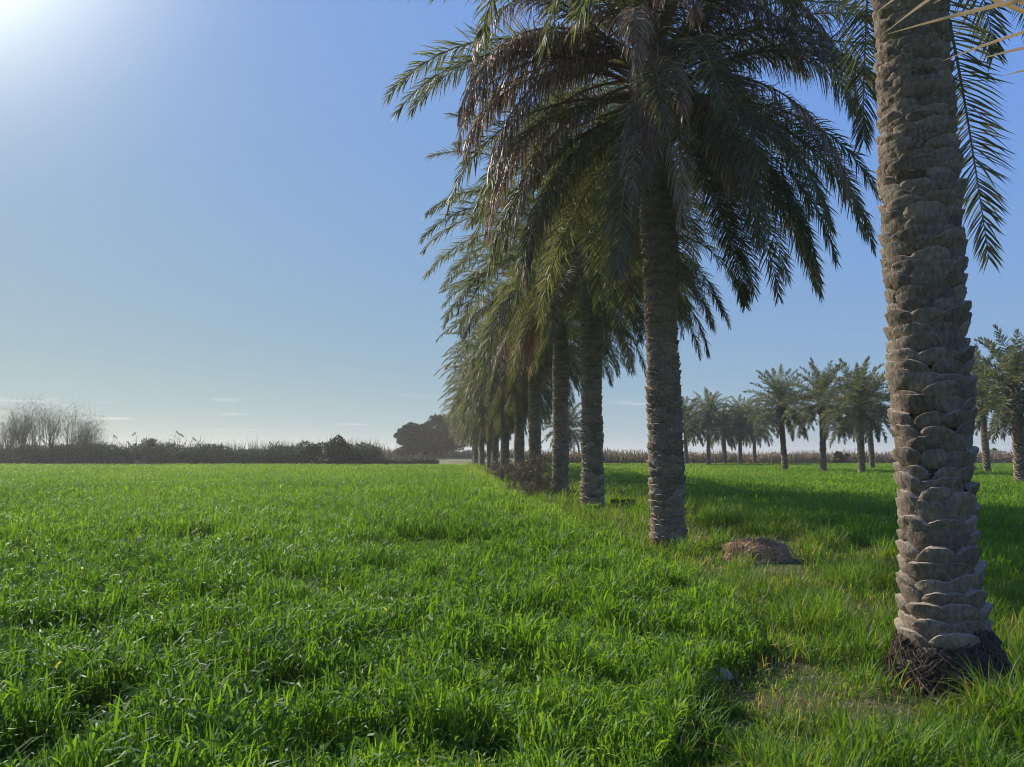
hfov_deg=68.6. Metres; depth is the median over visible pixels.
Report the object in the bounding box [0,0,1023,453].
sky
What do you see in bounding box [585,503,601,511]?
weed
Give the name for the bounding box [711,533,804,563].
dirt mound
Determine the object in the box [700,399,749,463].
date palm
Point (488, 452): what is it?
date palm
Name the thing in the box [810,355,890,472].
date palm
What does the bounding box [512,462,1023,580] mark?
grass crop
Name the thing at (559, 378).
date palm
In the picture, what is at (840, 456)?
shrub
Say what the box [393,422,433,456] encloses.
broadleaf tree
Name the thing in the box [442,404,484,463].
date palm
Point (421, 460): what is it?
hedge
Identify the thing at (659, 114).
date palm
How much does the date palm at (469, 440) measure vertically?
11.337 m
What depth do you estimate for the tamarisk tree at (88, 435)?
95.90 m
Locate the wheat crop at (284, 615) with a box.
[0,462,768,766]
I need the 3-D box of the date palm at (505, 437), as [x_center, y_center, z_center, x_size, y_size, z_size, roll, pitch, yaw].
[-0.411,1.040,48.640,9.291,10.745,8.940,0,-5,0]
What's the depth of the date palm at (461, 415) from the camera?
75.43 m
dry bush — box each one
[487,458,523,482]
[501,457,541,490]
[513,452,558,497]
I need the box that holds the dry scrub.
[291,447,1012,463]
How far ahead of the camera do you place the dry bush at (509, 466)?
29.82 m
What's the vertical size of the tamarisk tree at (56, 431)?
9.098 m
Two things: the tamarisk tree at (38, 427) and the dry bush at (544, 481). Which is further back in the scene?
the tamarisk tree at (38, 427)
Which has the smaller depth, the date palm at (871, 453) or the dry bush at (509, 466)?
the dry bush at (509, 466)
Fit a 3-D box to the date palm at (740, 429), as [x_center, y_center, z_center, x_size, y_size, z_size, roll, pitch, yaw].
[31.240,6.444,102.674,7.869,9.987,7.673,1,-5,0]
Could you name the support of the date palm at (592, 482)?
on the ground at (798, 666)
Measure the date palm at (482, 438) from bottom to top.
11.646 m
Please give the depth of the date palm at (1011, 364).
37.84 m
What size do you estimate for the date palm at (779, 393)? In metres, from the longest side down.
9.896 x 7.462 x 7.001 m
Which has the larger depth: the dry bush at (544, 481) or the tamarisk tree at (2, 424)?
the tamarisk tree at (2, 424)
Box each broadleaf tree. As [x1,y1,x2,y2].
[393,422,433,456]
[419,413,465,457]
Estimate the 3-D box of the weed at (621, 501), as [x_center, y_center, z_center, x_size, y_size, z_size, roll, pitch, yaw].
[2.960,3.289,20.240,1.102,0.550,0.988,-4,-7,36]
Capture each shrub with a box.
[133,438,159,464]
[301,444,322,462]
[309,434,366,464]
[831,451,849,463]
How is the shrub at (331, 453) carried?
on the ground at (798, 666)
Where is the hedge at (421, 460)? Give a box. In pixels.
[368,454,439,464]
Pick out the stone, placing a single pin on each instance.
(730, 676)
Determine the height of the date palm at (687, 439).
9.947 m
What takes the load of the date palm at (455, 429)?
on the ground at (798, 666)
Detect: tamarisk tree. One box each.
[0,393,55,445]
[0,409,45,454]
[0,410,22,448]
[2,398,63,447]
[20,399,77,457]
[50,396,115,461]
[58,410,108,457]
[70,407,120,445]
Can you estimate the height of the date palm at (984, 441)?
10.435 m
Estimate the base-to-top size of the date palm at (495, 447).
11.646 m
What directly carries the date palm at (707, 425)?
on the ground at (798, 666)
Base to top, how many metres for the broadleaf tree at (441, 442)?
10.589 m
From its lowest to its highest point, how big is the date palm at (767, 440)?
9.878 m
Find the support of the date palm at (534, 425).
on the ground at (798, 666)
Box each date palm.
[381,0,972,548]
[418,66,768,508]
[433,320,573,474]
[435,234,619,479]
[438,353,528,468]
[440,382,509,465]
[441,387,492,457]
[442,151,694,494]
[442,282,581,476]
[442,343,544,470]
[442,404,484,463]
[443,390,484,445]
[445,331,549,463]
[445,379,514,438]
[446,418,486,460]
[448,406,478,463]
[472,0,1023,704]
[541,402,581,464]
[681,396,713,463]
[683,387,739,464]
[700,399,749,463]
[712,394,765,463]
[734,399,777,462]
[742,363,817,469]
[776,356,854,470]
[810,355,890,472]
[829,366,892,467]
[970,342,1023,471]
[972,324,1023,482]
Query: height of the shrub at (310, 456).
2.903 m
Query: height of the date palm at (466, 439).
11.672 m
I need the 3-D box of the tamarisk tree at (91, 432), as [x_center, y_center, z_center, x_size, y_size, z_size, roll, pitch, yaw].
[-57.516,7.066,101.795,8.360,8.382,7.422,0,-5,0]
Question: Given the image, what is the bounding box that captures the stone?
[706,663,732,680]
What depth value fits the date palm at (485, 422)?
54.86 m
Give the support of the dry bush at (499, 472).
on the ground at (798, 666)
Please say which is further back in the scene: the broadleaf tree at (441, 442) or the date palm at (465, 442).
the broadleaf tree at (441, 442)
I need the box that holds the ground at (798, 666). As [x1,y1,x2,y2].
[2,454,1023,766]
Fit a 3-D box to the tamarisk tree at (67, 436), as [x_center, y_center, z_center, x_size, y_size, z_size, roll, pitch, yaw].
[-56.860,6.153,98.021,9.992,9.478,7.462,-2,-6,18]
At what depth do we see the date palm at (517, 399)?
41.09 m
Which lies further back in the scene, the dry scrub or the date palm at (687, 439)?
the dry scrub
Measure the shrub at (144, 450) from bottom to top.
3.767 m
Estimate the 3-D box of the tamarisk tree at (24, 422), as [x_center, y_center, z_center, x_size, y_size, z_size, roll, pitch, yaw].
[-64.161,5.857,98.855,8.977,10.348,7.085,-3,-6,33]
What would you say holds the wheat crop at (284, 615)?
on the ground at (798, 666)
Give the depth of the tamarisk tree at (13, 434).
97.79 m
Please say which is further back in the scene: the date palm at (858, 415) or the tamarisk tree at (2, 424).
the tamarisk tree at (2, 424)
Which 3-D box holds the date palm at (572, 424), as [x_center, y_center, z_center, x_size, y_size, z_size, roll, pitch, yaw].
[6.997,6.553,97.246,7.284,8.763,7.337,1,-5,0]
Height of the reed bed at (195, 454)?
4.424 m
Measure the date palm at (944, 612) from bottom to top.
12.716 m
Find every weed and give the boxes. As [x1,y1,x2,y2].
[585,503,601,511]
[605,495,642,509]
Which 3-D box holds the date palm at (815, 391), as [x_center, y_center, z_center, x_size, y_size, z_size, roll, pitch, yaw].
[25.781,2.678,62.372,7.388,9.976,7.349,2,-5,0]

